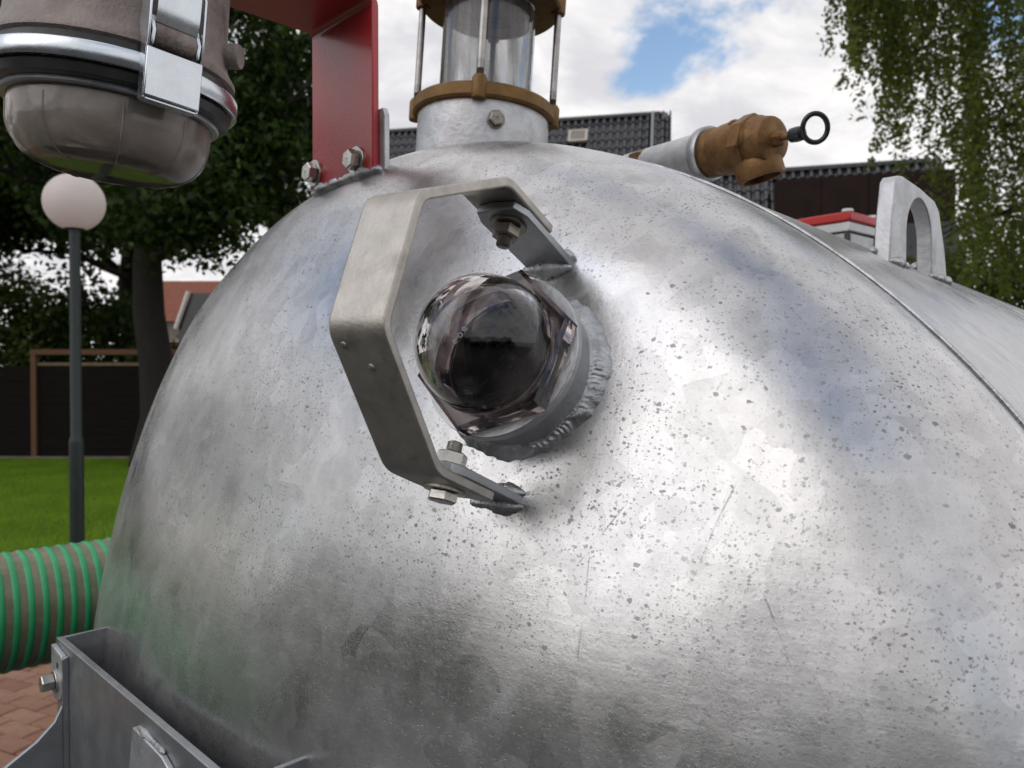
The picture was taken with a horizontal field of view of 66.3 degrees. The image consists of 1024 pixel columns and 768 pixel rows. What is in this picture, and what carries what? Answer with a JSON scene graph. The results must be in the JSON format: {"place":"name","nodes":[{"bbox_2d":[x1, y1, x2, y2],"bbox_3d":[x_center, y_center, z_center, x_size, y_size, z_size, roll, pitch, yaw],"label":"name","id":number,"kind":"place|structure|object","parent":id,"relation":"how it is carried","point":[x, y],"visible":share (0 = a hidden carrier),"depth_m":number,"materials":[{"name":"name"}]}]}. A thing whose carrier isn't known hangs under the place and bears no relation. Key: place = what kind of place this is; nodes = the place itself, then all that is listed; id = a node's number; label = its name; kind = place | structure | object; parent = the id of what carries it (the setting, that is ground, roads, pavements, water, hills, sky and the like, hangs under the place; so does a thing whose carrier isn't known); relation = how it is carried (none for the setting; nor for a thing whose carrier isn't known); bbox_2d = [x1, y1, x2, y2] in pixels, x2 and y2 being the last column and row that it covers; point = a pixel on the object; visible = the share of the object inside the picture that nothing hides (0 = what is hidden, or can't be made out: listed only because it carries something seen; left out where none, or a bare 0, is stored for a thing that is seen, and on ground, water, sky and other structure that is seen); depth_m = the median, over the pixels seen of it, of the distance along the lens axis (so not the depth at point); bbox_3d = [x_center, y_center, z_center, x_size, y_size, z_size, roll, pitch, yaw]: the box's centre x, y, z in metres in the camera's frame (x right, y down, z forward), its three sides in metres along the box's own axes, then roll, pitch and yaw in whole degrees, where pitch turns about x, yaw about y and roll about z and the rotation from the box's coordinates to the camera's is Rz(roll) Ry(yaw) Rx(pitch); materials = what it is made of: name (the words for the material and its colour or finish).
{"place":"outdoors","nodes":[
{"label":"outdoors","id":0,"kind":"place"},
{"bbox_2d":[0,663,56,767],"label":"brick pavement","id":1,"kind":"structure","parent":0,"point":[28,711],"depth_m":3.68,"materials":[{"name":"red brick"}]},
{"bbox_2d":[41,173,105,542],"bbox_3d":[-2.781,0.095,5.002,0.360,2.858,0.360,0,1,0],"label":"street lamp","id":2,"kind":"object","parent":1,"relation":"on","point":[74,206],"visible":0.84,"depth_m":4.97,"materials":[{"name":"grey metal"}]},
{"bbox_2d":[0,457,129,552],"bbox_3d":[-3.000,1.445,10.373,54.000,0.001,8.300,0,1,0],"label":"lawn","id":3,"kind":"structure","parent":0,"point":[53,532],"depth_m":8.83,"materials":[{"name":"plant"}]},
{"bbox_2d":[0,456,129,459],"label":"kerb","id":4,"kind":"structure","parent":3,"relation":"on","point":[66,457],"depth_m":14.32,"materials":[{"name":"concrete"}]},
{"bbox_2d":[0,0,312,466],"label":"shade tree","id":5,"kind":"object","parent":3,"relation":"on","point":[242,179],"visible":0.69,"depth_m":11.92,"materials":[{"name":"green plant"}]},
{"bbox_2d":[817,0,1023,303],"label":"weeping birch","id":6,"kind":"object","parent":3,"relation":"on","point":[889,20],"visible":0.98,"depth_m":8.83,"materials":[{"name":"green plant"}]},
{"bbox_2d":[906,214,1023,309],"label":"garden shrub","id":7,"kind":"object","parent":3,"relation":"on","point":[954,270],"visible":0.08,"depth_m":12.53,"materials":[{"name":"green plant"}]},
{"bbox_2d":[163,281,219,348],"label":"red house","id":8,"kind":"structure","parent":0,"point":[184,301],"depth_m":38.44,"materials":[{"name":"brick"}]},
{"bbox_2d":[167,322,178,341],"bbox_3d":[-16.650,-2.635,38.384,1.000,1.150,0.100,0,1,0],"label":"window","id":9,"kind":"structure","parent":8,"relation":"in","point":[172,331],"depth_m":38.34,"materials":[{"name":"grey glass"}]},
{"bbox_2d":[0,0,1023,365],"label":"sky","id":10,"kind":"structure","parent":0,"point":[716,63],"materials":[{"name":"white"}]},
{"bbox_2d":[389,111,670,159],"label":"tiled house","id":11,"kind":"structure","parent":0,"point":[621,134],"depth_m":23.88,"materials":[{"name":"tile"}]},
{"bbox_2d":[567,129,587,142],"bbox_3d":[2.007,-7.549,23.866,0.600,0.482,0.382,0,1,12],"label":"roof window","id":12,"kind":"structure","parent":11,"relation":"in","point":[577,135],"depth_m":23.79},
{"bbox_2d":[797,208,875,247],"bbox_3d":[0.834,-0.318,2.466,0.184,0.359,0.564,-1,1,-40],"label":"kiosk","id":13,"kind":"object","parent":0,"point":[850,224],"visible":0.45,"depth_m":2.24,"materials":[{"name":"white paint"}]},
{"bbox_2d":[710,158,963,281],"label":"dormer house","id":14,"kind":"structure","parent":0,"point":[799,192],"depth_m":18.98,"materials":[{"name":"tile"}]},
{"label":"ground","id":15,"kind":"structure","parent":0,"visible":0},
{"bbox_2d":[0,243,124,411],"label":"garden shrub","id":16,"kind":"object","parent":15,"relation":"on","point":[10,300],"visible":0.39,"depth_m":15.93,"materials":[{"name":"green plant"}]},
{"bbox_2d":[0,0,140,257],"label":"shade tree","id":17,"kind":"object","parent":15,"relation":"on","point":[4,211],"visible":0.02,"depth_m":16.04,"materials":[{"name":"green plant"}]},
{"bbox_2d":[0,264,175,411],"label":"garden shrub","id":18,"kind":"object","parent":15,"relation":"on","point":[97,317],"visible":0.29,"depth_m":16.17,"materials":[{"name":"green plant"}]},
{"bbox_2d":[0,349,176,455],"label":"timber fence","id":19,"kind":"object","parent":15,"relation":"on","point":[35,387],"visible":0.21,"depth_m":14.60,"materials":[{"name":"brown wood"}]},
{"bbox_2d":[0,50,311,334],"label":"shade tree","id":20,"kind":"object","parent":15,"relation":"on","point":[14,228],"visible":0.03,"depth_m":17.30,"materials":[{"name":"green plant"}]},
{"bbox_2d":[171,334,184,356],"bbox_3d":[-6.531,-0.139,18.508,3.456,3.013,3.050,0,1,-28],"label":"garden shrub","id":21,"kind":"object","parent":15,"relation":"on","point":[174,347],"depth_m":18.15,"materials":[{"name":"green plant"}]},
{"bbox_2d":[972,189,1023,308],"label":"garden shrub","id":22,"kind":"object","parent":15,"relation":"on","point":[1001,219],"visible":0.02,"depth_m":14.28,"materials":[{"name":"green plant"}]},
{"label":"road","id":23,"kind":"structure","parent":0,"visible":0},
{"bbox_2d":[94,108,1023,767],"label":"vacuum tank","id":24,"kind":"object","parent":23,"relation":"on","point":[752,476],"visible":0.87,"depth_m":0.52,"materials":[{"name":"metal"}]},
{"bbox_2d":[0,537,110,673],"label":"suction hose","id":25,"kind":"object","parent":24,"relation":"attached to","point":[49,596],"visible":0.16,"depth_m":1.38,"materials":[{"name":"plastic"}]},
{"bbox_2d":[3,626,305,767],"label":"plate bracket","id":26,"kind":"object","parent":24,"relation":"attached to","point":[103,719],"visible":1,"depth_m":0.80,"materials":[{"name":"metal"}]},
{"bbox_2d":[230,0,378,190],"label":"red bracket","id":27,"kind":"object","parent":24,"relation":"attached to","point":[343,34],"visible":1,"depth_m":0.85,"materials":[{"name":"metal"}]},
{"bbox_2d":[0,0,244,188],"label":"air filter","id":28,"kind":"object","parent":27,"relation":"hanging from","point":[137,93],"visible":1,"depth_m":0.62,"materials":[{"name":"metal"}]},
{"bbox_2d":[329,177,552,505],"bbox_3d":[-0.036,-0.029,0.492,0.042,0.209,0.178,1,1,32],"label":"guard strap","id":29,"kind":"object","parent":24,"relation":"attached to","point":[364,342],"visible":0.93,"depth_m":0.43,"materials":[{"name":"metal"}]},
{"bbox_2d":[409,0,565,151],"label":"level gauge","id":30,"kind":"object","parent":24,"relation":"attached to","point":[481,91],"visible":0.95,"depth_m":1.03,"materials":[{"name":"silver metal"}]},
{"bbox_2d":[413,269,576,436],"bbox_3d":[-0.022,-0.022,0.518,0.117,0.114,0.087,1,1,37],"label":"sight glass","id":31,"kind":"object","parent":24,"relation":"attached to","point":[494,355],"visible":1,"depth_m":0.49,"materials":[{"name":"clear glass"}]},
{"bbox_2d":[623,111,829,186],"bbox_3d":[0.255,-0.212,1.077,0.074,0.276,0.417,-1,1,-32],"label":"relief valve","id":32,"kind":"object","parent":24,"relation":"attached to","point":[748,150],"visible":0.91,"depth_m":0.98,"materials":[{"name":"gold metal"}]}
]}

